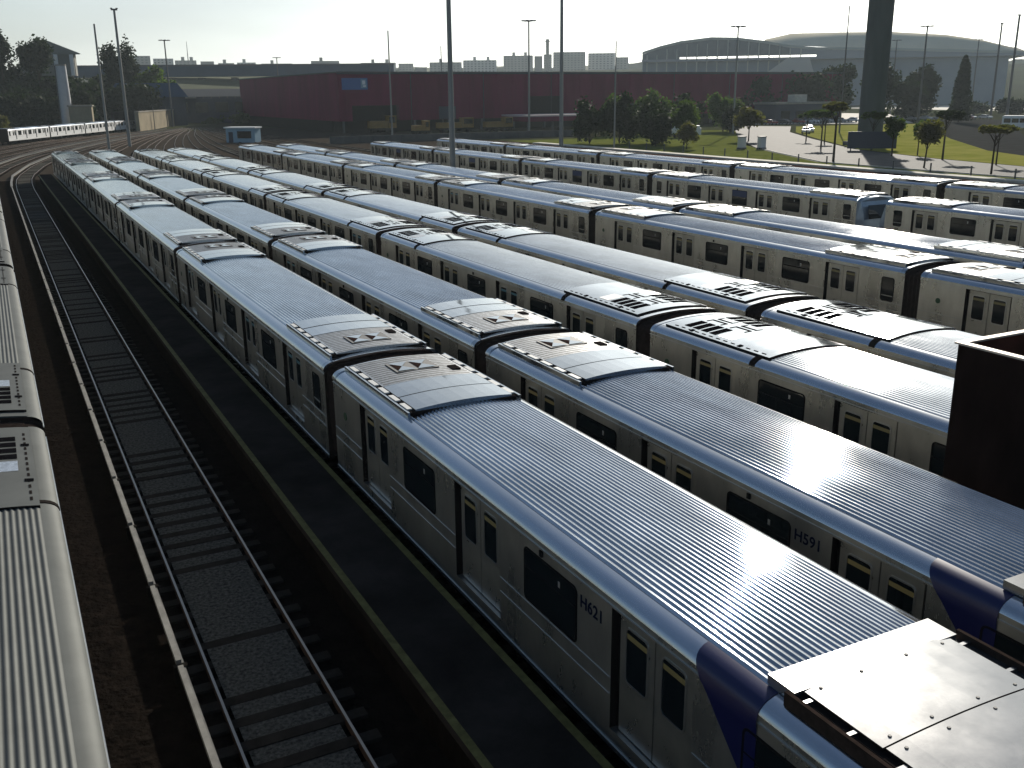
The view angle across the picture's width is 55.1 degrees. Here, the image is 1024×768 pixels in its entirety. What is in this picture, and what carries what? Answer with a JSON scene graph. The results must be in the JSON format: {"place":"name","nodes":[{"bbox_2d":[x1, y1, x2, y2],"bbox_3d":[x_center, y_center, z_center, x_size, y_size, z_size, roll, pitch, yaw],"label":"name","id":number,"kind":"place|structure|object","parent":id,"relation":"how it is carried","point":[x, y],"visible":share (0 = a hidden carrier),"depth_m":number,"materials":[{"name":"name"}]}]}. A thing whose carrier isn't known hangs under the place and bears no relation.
{"place":"outdoors","nodes":[
{"label":"outdoors","id":0,"kind":"place"},
{"bbox_2d":[67,105,94,122],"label":"house","id":1,"kind":"structure","parent":0,"point":[80,113],"depth_m":277.46,"materials":[{"name":"concrete"}]},
{"bbox_2d":[88,76,270,88],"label":"building","id":2,"kind":"structure","parent":0,"point":[206,83],"depth_m":500.40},
{"bbox_2d":[0,127,492,180],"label":"yard ground","id":3,"kind":"structure","parent":0,"point":[320,137],"depth_m":212.75,"materials":[{"name":"gravel"}]},
{"bbox_2d":[0,92,40,127],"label":"tree","id":4,"kind":"object","parent":3,"relation":"on","point":[17,102],"visible":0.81,"depth_m":283.56,"materials":[{"name":"green plant"}]},
{"bbox_2d":[37,96,60,124],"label":"tree","id":5,"kind":"object","parent":3,"relation":"on","point":[51,106],"visible":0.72,"depth_m":286.22,"materials":[{"name":"green plant"}]},
{"bbox_2d":[0,131,117,149],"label":"railway track","id":6,"kind":"structure","parent":3,"relation":"on","point":[15,146],"depth_m":219.22,"materials":[{"name":"brown metal"}]},
{"bbox_2d":[0,119,134,143],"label":"subway train","id":7,"kind":"object","parent":6,"relation":"on","point":[24,134],"visible":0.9,"depth_m":235.90,"materials":[{"name":"white"}]},
{"bbox_2d":[54,64,71,123],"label":"concrete pillar","id":8,"kind":"object","parent":3,"relation":"on","point":[63,92],"visible":0.75,"depth_m":282.42,"materials":[{"name":"concrete"}]},
{"bbox_2d":[0,130,132,154],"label":"railway track","id":9,"kind":"structure","parent":3,"relation":"on","point":[19,149],"depth_m":209.98,"materials":[{"name":"brown metal"}]},
{"bbox_2d":[57,85,99,120],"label":"tree","id":10,"kind":"object","parent":3,"relation":"on","point":[79,96],"visible":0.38,"depth_m":290.29,"materials":[{"name":"green plant"}]},
{"bbox_2d":[0,128,165,163],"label":"third rail cover","id":11,"kind":"object","parent":3,"relation":"on","point":[5,161],"visible":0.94,"depth_m":201.99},
{"bbox_2d":[0,128,176,176],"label":"railway track","id":12,"kind":"structure","parent":3,"relation":"on","point":[5,169],"depth_m":167.26,"materials":[{"name":"brown metal"}]},
{"bbox_2d":[0,201,110,767],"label":"subway train","id":13,"kind":"object","parent":12,"relation":"on","point":[50,714],"visible":1,"depth_m":12.94,"materials":[{"name":"metal"}]},
{"bbox_2d":[93,24,110,148],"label":"mast","id":14,"kind":"object","parent":3,"relation":"on","point":[104,111],"visible":1,"depth_m":186.69,"materials":[{"name":"silver metal"}]},
{"bbox_2d":[103,83,136,111],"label":"tree","id":15,"kind":"object","parent":3,"relation":"on","point":[115,95],"visible":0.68,"depth_m":313.08,"materials":[{"name":"green plant"}]},
{"bbox_2d":[110,8,131,146],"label":"light mast","id":16,"kind":"object","parent":3,"relation":"on","point":[123,94],"visible":1,"depth_m":195.50,"materials":[{"name":"silver metal"}]},
{"bbox_2d":[120,83,161,110],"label":"tree","id":17,"kind":"object","parent":3,"relation":"on","point":[149,103],"visible":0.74,"depth_m":315.18,"materials":[{"name":"green plant"}]},
{"bbox_2d":[113,128,186,152],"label":"railway track","id":18,"kind":"structure","parent":3,"relation":"on","point":[120,151],"depth_m":224.34,"materials":[{"name":"brown metal"}]},
{"bbox_2d":[89,149,1023,662],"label":"subway train","id":19,"kind":"object","parent":18,"relation":"on","point":[923,545],"visible":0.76,"depth_m":18.89,"materials":[{"name":"metal"}]},
{"bbox_2d":[113,83,187,124],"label":"blue roof hall","id":20,"kind":"structure","parent":3,"relation":"on","point":[178,94],"depth_m":323.57,"materials":[{"name":"metal"}]},
{"bbox_2d":[134,109,174,131],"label":"concrete wall","id":21,"kind":"structure","parent":3,"relation":"on","point":[144,120],"depth_m":296.42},
{"bbox_2d":[130,128,188,157],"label":"railway track","id":22,"kind":"structure","parent":3,"relation":"on","point":[132,155],"depth_m":219.41,"materials":[{"name":"brown metal"}]},
{"bbox_2d":[134,148,953,475],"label":"subway train","id":23,"kind":"object","parent":22,"relation":"on","point":[896,410],"visible":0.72,"depth_m":27.87,"materials":[{"name":"metal"}]},
{"bbox_2d":[155,128,190,151],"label":"railway track","id":24,"kind":"structure","parent":3,"relation":"on","point":[168,141],"depth_m":223.73,"materials":[{"name":"brown metal"}]},
{"bbox_2d":[167,147,982,377],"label":"subway train","id":25,"kind":"object","parent":24,"relation":"on","point":[925,345],"visible":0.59,"depth_m":34.04,"materials":[{"name":"metal"}]},
{"bbox_2d":[188,130,219,154],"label":"railway track","id":26,"kind":"structure","parent":3,"relation":"on","point":[205,149],"depth_m":184.31,"materials":[{"name":"brown metal"}]},
{"bbox_2d":[239,144,1023,336],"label":"subway train","id":27,"kind":"object","parent":26,"relation":"on","point":[983,299],"visible":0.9,"depth_m":45.08,"materials":[{"name":"metal"}]},
{"bbox_2d":[12,127,397,767],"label":"railway track","id":28,"kind":"structure","parent":3,"relation":"on","point":[276,701],"depth_m":20.91,"materials":[{"name":"silver metal"}]},
{"bbox_2d":[193,128,238,156],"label":"railway track","id":29,"kind":"structure","parent":3,"relation":"on","point":[230,150],"depth_m":183.58,"materials":[{"name":"brown metal"}]},
{"bbox_2d":[276,143,1023,268],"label":"subway train","id":30,"kind":"object","parent":29,"relation":"on","point":[971,251],"visible":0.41,"depth_m":52.20,"materials":[{"name":"metal"}]},
{"bbox_2d":[200,128,276,147],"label":"railway track","id":31,"kind":"structure","parent":3,"relation":"on","point":[255,142],"depth_m":209.24,"materials":[{"name":"brown metal"}]},
{"bbox_2d":[370,141,893,228],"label":"subway train","id":32,"kind":"object","parent":31,"relation":"on","point":[864,208],"visible":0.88,"depth_m":76.17,"materials":[{"name":"metal"}]},
{"bbox_2d":[879,197,1023,246],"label":"subway train","id":33,"kind":"object","parent":31,"relation":"on","point":[949,219],"visible":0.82,"depth_m":54.62,"materials":[{"name":"metal"}]},
{"bbox_2d":[223,126,261,142],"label":"trackside cabin","id":34,"kind":"object","parent":3,"relation":"on","point":[243,134],"visible":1,"depth_m":211.05,"materials":[{"name":"blue"}]},
{"bbox_2d":[211,127,370,151],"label":"railway track","id":35,"kind":"structure","parent":3,"relation":"on","point":[348,147],"depth_m":197.44,"materials":[{"name":"brown metal"}]},
{"bbox_2d":[437,138,1023,208],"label":"subway train","id":36,"kind":"object","parent":35,"relation":"on","point":[991,194],"visible":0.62,"depth_m":81.82,"materials":[{"name":"metal"}]},
{"bbox_2d":[367,115,397,132],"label":"maintenance vehicle","id":37,"kind":"object","parent":3,"relation":"on","point":[379,126],"visible":0.89,"depth_m":256.80,"materials":[{"name":"yellow"}]},
{"bbox_2d":[329,129,572,143],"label":"wall","id":38,"kind":"structure","parent":3,"relation":"on","point":[435,137],"depth_m":211.30,"materials":[{"name":"concrete"}]},
{"bbox_2d":[559,0,562,147],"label":"mast","id":39,"kind":"object","parent":3,"relation":"on","point":[561,86],"visible":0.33,"depth_m":171.12,"materials":[{"name":"silver metal"}]},
{"bbox_2d":[0,179,626,767],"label":"ballast bed","id":40,"kind":"object","parent":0,"point":[148,719],"visible":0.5,"depth_m":20.26,"materials":[{"name":"gravel"}]},
{"bbox_2d":[10,128,221,767],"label":"third rail cover","id":41,"kind":"object","parent":40,"relation":"on","point":[180,670],"visible":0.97,"depth_m":21.48,"materials":[{"name":"beige"}]},
{"bbox_2d":[38,174,613,767],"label":"platform","id":42,"kind":"structure","parent":40,"relation":"on","point":[472,692],"depth_m":18.67,"materials":[{"name":"concrete"}]},
{"bbox_2d":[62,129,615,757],"bbox_3d":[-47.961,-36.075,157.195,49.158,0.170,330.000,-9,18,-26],"label":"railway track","id":43,"kind":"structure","parent":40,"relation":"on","point":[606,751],"depth_m":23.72,"materials":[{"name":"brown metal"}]},
{"bbox_2d":[51,151,1023,767],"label":"subway train","id":44,"kind":"object","parent":43,"relation":"on","point":[633,613],"visible":1,"depth_m":14.77,"materials":[{"name":"metal"}]},
{"bbox_2d":[446,0,455,166],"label":"mast","id":45,"kind":"object","parent":40,"relation":"on","point":[450,97],"visible":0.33,"depth_m":93.70,"materials":[{"name":"silver metal"}]},
{"bbox_2d":[942,330,1023,507],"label":"steel enclosure","id":46,"kind":"object","parent":40,"relation":"on","point":[984,451],"visible":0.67,"depth_m":17.35,"materials":[{"name":"brown"}]},
{"bbox_2d":[0,0,1023,69],"label":"sky","id":47,"kind":"structure","parent":0,"point":[232,31],"materials":[{"name":"white"}]},
{"bbox_2d":[10,64,1023,165],"bbox_3d":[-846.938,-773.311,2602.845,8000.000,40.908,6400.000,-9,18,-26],"label":"ground","id":48,"kind":"structure","parent":0,"point":[1017,91],"depth_m":317.31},
{"bbox_2d":[0,29,14,82],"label":"tree","id":49,"kind":"object","parent":48,"relation":"on","point":[5,48],"visible":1,"depth_m":323.36,"materials":[{"name":"green plant"}]},
{"bbox_2d":[18,70,46,93],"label":"tree","id":50,"kind":"object","parent":48,"relation":"on","point":[32,80],"visible":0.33,"depth_m":322.41,"materials":[{"name":"green plant"}]},
{"bbox_2d":[12,34,55,87],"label":"tree","id":51,"kind":"object","parent":48,"relation":"on","point":[35,55],"visible":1,"depth_m":318.83,"materials":[{"name":"green plant"}]},
{"bbox_2d":[14,93,56,125],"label":"tree","id":52,"kind":"object","parent":48,"relation":"on","point":[39,100],"visible":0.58,"depth_m":286.36,"materials":[{"name":"green plant"}]},
{"bbox_2d":[16,41,79,75],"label":"hilltop house","id":53,"kind":"structure","parent":48,"relation":"on","point":[63,55],"depth_m":340.52,"materials":[{"name":"grey"}]},
{"bbox_2d":[80,78,117,120],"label":"tree","id":54,"kind":"object","parent":48,"relation":"on","point":[95,87],"visible":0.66,"depth_m":311.83,"materials":[{"name":"green plant"}]},
{"bbox_2d":[96,40,125,86],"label":"tree","id":55,"kind":"object","parent":48,"relation":"on","point":[108,57],"visible":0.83,"depth_m":334.91,"materials":[{"name":"green plant"}]},
{"bbox_2d":[112,34,141,82],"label":"tree","id":56,"kind":"object","parent":48,"relation":"on","point":[130,66],"visible":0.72,"depth_m":336.39,"materials":[{"name":"green plant"}]},
{"bbox_2d":[125,81,164,110],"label":"tree","id":57,"kind":"object","parent":48,"relation":"on","point":[151,88],"visible":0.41,"depth_m":317.05,"materials":[{"name":"green plant"}]},
{"bbox_2d":[130,64,175,82],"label":"tree","id":58,"kind":"object","parent":48,"relation":"on","point":[153,75],"visible":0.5,"depth_m":340.09,"materials":[{"name":"green plant"}]},
{"bbox_2d":[95,97,242,122],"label":"station building","id":59,"kind":"structure","parent":48,"relation":"on","point":[200,110],"depth_m":344.66,"materials":[{"name":"stone"}]},
{"bbox_2d":[182,89,240,98],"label":"warehouse","id":60,"kind":"structure","parent":48,"relation":"on","point":[214,93],"depth_m":398.79,"materials":[{"name":"metal"}]},
{"bbox_2d":[70,63,393,80],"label":"viaduct","id":61,"kind":"object","parent":48,"relation":"on","point":[235,72],"visible":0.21,"depth_m":511.58,"materials":[{"name":"stone"}]},
{"bbox_2d":[429,59,461,71],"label":"apartment block","id":62,"kind":"structure","parent":48,"relation":"on","point":[436,66],"depth_m":1339.34,"materials":[{"name":"grey"}]},
{"bbox_2d":[436,117,474,132],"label":"maintenance vehicle","id":63,"kind":"object","parent":48,"relation":"on","point":[467,123],"visible":0.85,"depth_m":253.94,"materials":[{"name":"yellow"}]},
{"bbox_2d":[463,57,496,71],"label":"apartment block","id":64,"kind":"structure","parent":48,"relation":"on","point":[475,65],"depth_m":1376.36,"materials":[{"name":"grey"}]},
{"bbox_2d":[483,117,513,131],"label":"maintenance vehicle","id":65,"kind":"object","parent":48,"relation":"on","point":[504,123],"visible":0.98,"depth_m":256.91,"materials":[{"name":"yellow"}]},
{"bbox_2d":[503,52,532,71],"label":"apartment block","id":66,"kind":"structure","parent":48,"relation":"on","point":[515,63],"depth_m":1411.18,"materials":[{"name":"grey"}]},
{"bbox_2d":[501,113,576,130],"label":"canopy","id":67,"kind":"object","parent":48,"relation":"on","point":[545,117],"visible":0.34,"depth_m":258.42,"materials":[{"name":"grey"}]},
{"bbox_2d":[238,72,842,132],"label":"depot building","id":68,"kind":"structure","parent":48,"relation":"on","point":[342,102],"depth_m":277.81,"materials":[{"name":"red"}]},
{"bbox_2d":[553,52,585,70],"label":"apartment block","id":69,"kind":"structure","parent":48,"relation":"on","point":[573,61],"depth_m":1399.52,"materials":[{"name":"grey"}]},
{"bbox_2d":[588,53,614,69],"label":"apartment block","id":70,"kind":"structure","parent":48,"relation":"on","point":[601,61],"depth_m":1431.66,"materials":[{"name":"grey"}]},
{"bbox_2d":[533,142,1023,183],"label":"kerb","id":71,"kind":"structure","parent":48,"relation":"on","point":[1007,180],"depth_m":128.71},
{"bbox_2d":[642,32,1023,104],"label":"stadium","id":72,"kind":"object","parent":48,"relation":"on","point":[945,54],"visible":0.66,"depth_m":627.46,"materials":[{"name":"grey"}]},
{"bbox_2d":[900,63,942,115],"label":"tree","id":73,"kind":"object","parent":48,"relation":"on","point":[932,79],"visible":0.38,"depth_m":326.21,"materials":[{"name":"green plant"}]},
{"bbox_2d":[946,54,972,122],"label":"conifer","id":74,"kind":"object","parent":48,"relation":"on","point":[962,97],"visible":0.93,"depth_m":287.55,"materials":[{"name":"green plant"}]},
{"bbox_2d":[993,97,1023,114],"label":"shrub","id":75,"kind":"object","parent":48,"relation":"on","point":[1016,106],"visible":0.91,"depth_m":368.57,"materials":[{"name":"green plant"}]},
{"bbox_2d":[1005,14,1021,114],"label":"light mast","id":76,"kind":"object","parent":48,"relation":"on","point":[1011,78],"visible":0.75,"depth_m":335.10,"materials":[{"name":"grey"}]},
{"bbox_2d":[594,130,737,142],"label":"grass field","id":77,"kind":"structure","parent":0,"point":[714,136],"depth_m":211.57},
{"bbox_2d":[634,87,674,115],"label":"tree","id":78,"kind":"object","parent":77,"relation":"on","point":[652,95],"visible":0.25,"depth_m":228.85,"materials":[{"name":"green plant"}]},
{"bbox_2d":[672,92,707,128],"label":"tree","id":79,"kind":"object","parent":77,"relation":"on","point":[699,105],"visible":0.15,"depth_m":237.83,"materials":[{"name":"green plant"}]},
{"bbox_2d":[705,92,744,130],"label":"tree","id":80,"kind":"object","parent":77,"relation":"on","point":[716,103],"visible":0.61,"depth_m":242.15,"materials":[{"name":"green plant"}]},
{"bbox_2d":[721,103,742,132],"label":"tree","id":81,"kind":"object","parent":77,"relation":"on","point":[728,112],"visible":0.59,"depth_m":231.66,"materials":[{"name":"green plant"}]},
{"bbox_2d":[396,59,1023,71],"bbox_3d":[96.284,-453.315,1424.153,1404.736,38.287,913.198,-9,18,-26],"label":"hills","id":82,"kind":"structure","parent":0,"point":[638,65],"depth_m":1525.41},
{"bbox_2d":[490,141,1023,184],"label":"bank","id":83,"kind":"structure","parent":0,"point":[859,171],"depth_m":127.32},
{"bbox_2d":[515,138,1023,179],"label":"verge","id":84,"kind":"structure","parent":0,"point":[715,149],"depth_m":170.81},
{"bbox_2d":[571,95,609,143],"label":"tree","id":85,"kind":"object","parent":84,"relation":"on","point":[586,121],"visible":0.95,"depth_m":190.00,"materials":[{"name":"green plant"}]},
{"bbox_2d":[596,90,643,143],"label":"tree","id":86,"kind":"object","parent":84,"relation":"on","point":[626,125],"visible":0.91,"depth_m":188.61,"materials":[{"name":"green plant"}]},
{"bbox_2d":[634,97,675,143],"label":"tree","id":87,"kind":"object","parent":84,"relation":"on","point":[644,109],"visible":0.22,"depth_m":187.07,"materials":[{"name":"green plant"}]},
{"bbox_2d":[641,106,673,145],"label":"tree","id":88,"kind":"object","parent":84,"relation":"on","point":[657,133],"visible":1,"depth_m":179.47,"materials":[{"name":"green plant"}]},
{"bbox_2d":[668,97,700,144],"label":"tree","id":89,"kind":"object","parent":84,"relation":"on","point":[686,112],"visible":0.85,"depth_m":181.49,"materials":[{"name":"green plant"}]},
{"bbox_2d":[675,121,699,148],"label":"tree","id":90,"kind":"object","parent":84,"relation":"on","point":[686,132],"visible":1,"depth_m":169.21,"materials":[{"name":"green plant"}]},
{"bbox_2d":[753,94,840,122],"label":"annex building","id":91,"kind":"structure","parent":0,"point":[793,107],"depth_m":302.33,"materials":[{"name":"concrete"}]},
{"bbox_2d":[755,113,911,124],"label":"pavement","id":92,"kind":"structure","parent":0,"point":[846,115],"depth_m":307.37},
{"bbox_2d":[740,75,781,107],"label":"tree","id":93,"kind":"object","parent":92,"relation":"on","point":[760,85],"visible":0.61,"depth_m":312.48,"materials":[{"name":"green plant"}]},
{"bbox_2d":[779,70,833,100],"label":"tree","id":94,"kind":"object","parent":92,"relation":"on","point":[808,86],"visible":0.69,"depth_m":315.93,"materials":[{"name":"green plant"}]},
{"bbox_2d":[821,62,857,111],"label":"tree","id":95,"kind":"object","parent":92,"relation":"on","point":[850,76],"visible":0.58,"depth_m":327.94,"materials":[{"name":"green plant"}]},
{"bbox_2d":[859,62,902,115],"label":"tree","id":96,"kind":"object","parent":92,"relation":"on","point":[895,77],"visible":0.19,"depth_m":327.08,"materials":[{"name":"green plant"}]},
{"bbox_2d":[890,78,930,117],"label":"tree","id":97,"kind":"object","parent":92,"relation":"on","point":[906,93],"visible":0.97,"depth_m":311.25,"materials":[{"name":"green plant"}]},
{"bbox_2d":[735,126,1023,178],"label":"road","id":98,"kind":"structure","parent":0,"point":[783,139],"depth_m":149.14,"materials":[{"name":"asphalt"}]},
{"bbox_2d":[730,106,767,140],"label":"tree","id":99,"kind":"object","parent":98,"relation":"on","point":[748,117],"visible":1,"depth_m":193.02,"materials":[{"name":"green plant"}]},
{"bbox_2d":[821,101,848,160],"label":"tree","id":100,"kind":"object","parent":98,"relation":"on","point":[833,106],"visible":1,"depth_m":135.89,"materials":[{"name":"green plant"}]},
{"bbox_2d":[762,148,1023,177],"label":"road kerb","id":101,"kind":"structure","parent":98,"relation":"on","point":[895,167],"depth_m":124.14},
{"bbox_2d":[884,116,907,155],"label":"tree","id":102,"kind":"object","parent":98,"relation":"on","point":[895,126],"visible":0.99,"depth_m":146.10,"materials":[{"name":"green plant"}]},
{"bbox_2d":[914,117,945,167],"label":"tree","id":103,"kind":"object","parent":98,"relation":"on","point":[928,133],"visible":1,"depth_m":123.69,"materials":[{"name":"green plant"}]},
{"bbox_2d":[935,110,966,159],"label":"tree","id":104,"kind":"object","parent":98,"relation":"on","point":[950,114],"visible":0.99,"depth_m":136.50,"materials":[{"name":"green plant"}]},
{"bbox_2d":[978,124,1019,174],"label":"tree","id":105,"kind":"object","parent":98,"relation":"on","point":[1003,129],"visible":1,"depth_m":112.36,"materials":[{"name":"green plant"}]},
{"bbox_2d":[796,124,1023,165],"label":"lawn","id":106,"kind":"structure","parent":0,"point":[907,144],"depth_m":165.67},
{"bbox_2d":[843,0,894,144],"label":"pillar","id":107,"kind":"structure","parent":106,"relation":"on","point":[880,16],"depth_m":172.28,"materials":[{"name":"concrete"}]},
{"bbox_2d":[847,131,896,150],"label":"board","id":108,"kind":"object","parent":106,"relation":"on","point":[870,140],"visible":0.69,"depth_m":161.43,"materials":[{"name":"grey"}]},
{"bbox_2d":[921,119,1023,155],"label":"ring road","id":109,"kind":"structure","parent":0,"point":[966,132],"depth_m":204.31,"materials":[{"name":"asphalt"}]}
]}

